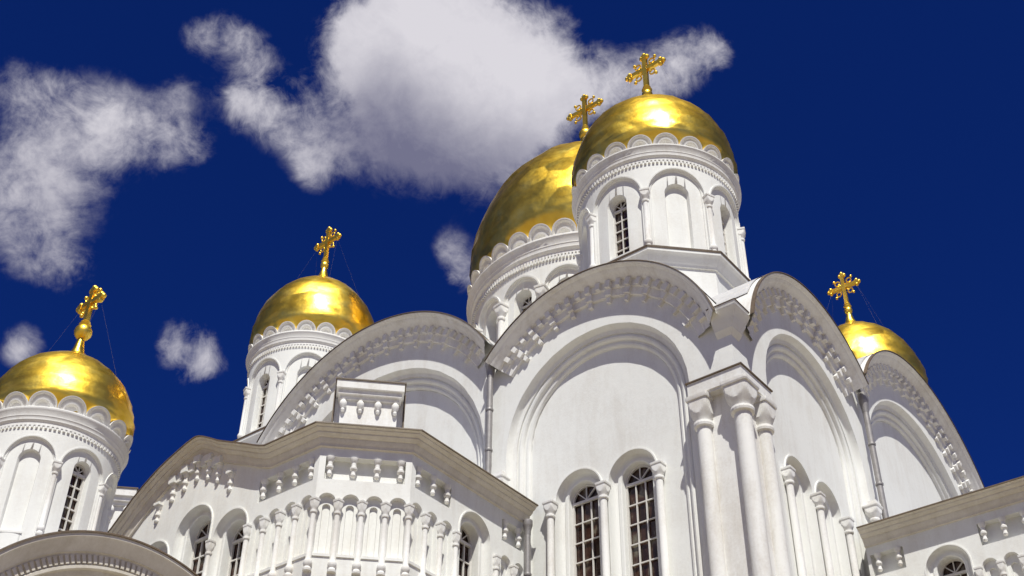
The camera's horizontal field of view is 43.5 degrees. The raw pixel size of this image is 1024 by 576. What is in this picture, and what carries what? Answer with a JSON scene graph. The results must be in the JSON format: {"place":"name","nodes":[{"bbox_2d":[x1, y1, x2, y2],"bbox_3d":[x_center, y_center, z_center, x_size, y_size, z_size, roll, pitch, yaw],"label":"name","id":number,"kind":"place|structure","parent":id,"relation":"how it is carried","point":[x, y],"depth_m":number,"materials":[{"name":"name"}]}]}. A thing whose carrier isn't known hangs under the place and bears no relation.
{"place":"outdoors","nodes":[
{"label":"outdoors","id":0,"kind":"place"},
{"bbox_2d":[0,285,198,575],"bbox_3d":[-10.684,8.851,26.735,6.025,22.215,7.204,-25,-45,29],"label":"chapel","id":1,"kind":"structure","parent":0,"point":[67,427],"depth_m":28.72,"materials":[{"name":"white paint"}]},
{"bbox_2d":[0,0,1023,488],"label":"sky","id":2,"kind":"structure","parent":0,"point":[186,162],"materials":[{"name":"blue"}]},
{"bbox_2d":[108,53,1023,575],"bbox_3d":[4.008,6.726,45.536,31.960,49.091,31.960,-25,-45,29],"label":"cathedral","id":3,"kind":"structure","parent":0,"point":[630,367],"depth_m":35.42,"materials":[{"name":"paint"}]},
{"bbox_2d":[190,520,210,575],"bbox_3d":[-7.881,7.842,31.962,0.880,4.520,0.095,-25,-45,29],"label":"window","id":4,"kind":"structure","parent":3,"relation":"in","point":[198,556],"depth_m":33.04,"materials":[{"name":"glass"}]},
{"bbox_2d":[227,524,244,575],"bbox_3d":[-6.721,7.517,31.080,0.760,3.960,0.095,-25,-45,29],"label":"window","id":5,"kind":"structure","parent":3,"relation":"in","point":[234,563],"depth_m":31.98,"materials":[{"name":"glass"}]},
{"bbox_2d":[459,526,471,575],"bbox_3d":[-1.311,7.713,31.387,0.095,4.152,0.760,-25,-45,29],"label":"window","id":6,"kind":"structure","parent":3,"relation":"in","point":[465,541],"depth_m":32.39,"materials":[{"name":"glass"}]},
{"bbox_2d":[573,484,600,575],"bbox_3d":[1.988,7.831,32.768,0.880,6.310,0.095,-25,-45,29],"label":"window","id":7,"kind":"structure","parent":3,"relation":"in","point":[585,502],"depth_m":33.92,"materials":[{"name":"glass"}]},
{"bbox_2d":[626,465,658,575],"bbox_3d":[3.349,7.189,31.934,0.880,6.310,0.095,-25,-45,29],"label":"window","id":8,"kind":"structure","parent":3,"relation":"in","point":[643,550],"depth_m":32.92,"materials":[{"name":"glass"}]},
{"bbox_2d":[941,559,966,575],"bbox_3d":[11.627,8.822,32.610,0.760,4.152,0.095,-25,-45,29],"label":"window","id":9,"kind":"structure","parent":3,"relation":"in","point":[955,567],"depth_m":33.78,"materials":[{"name":"glass"}]}
]}

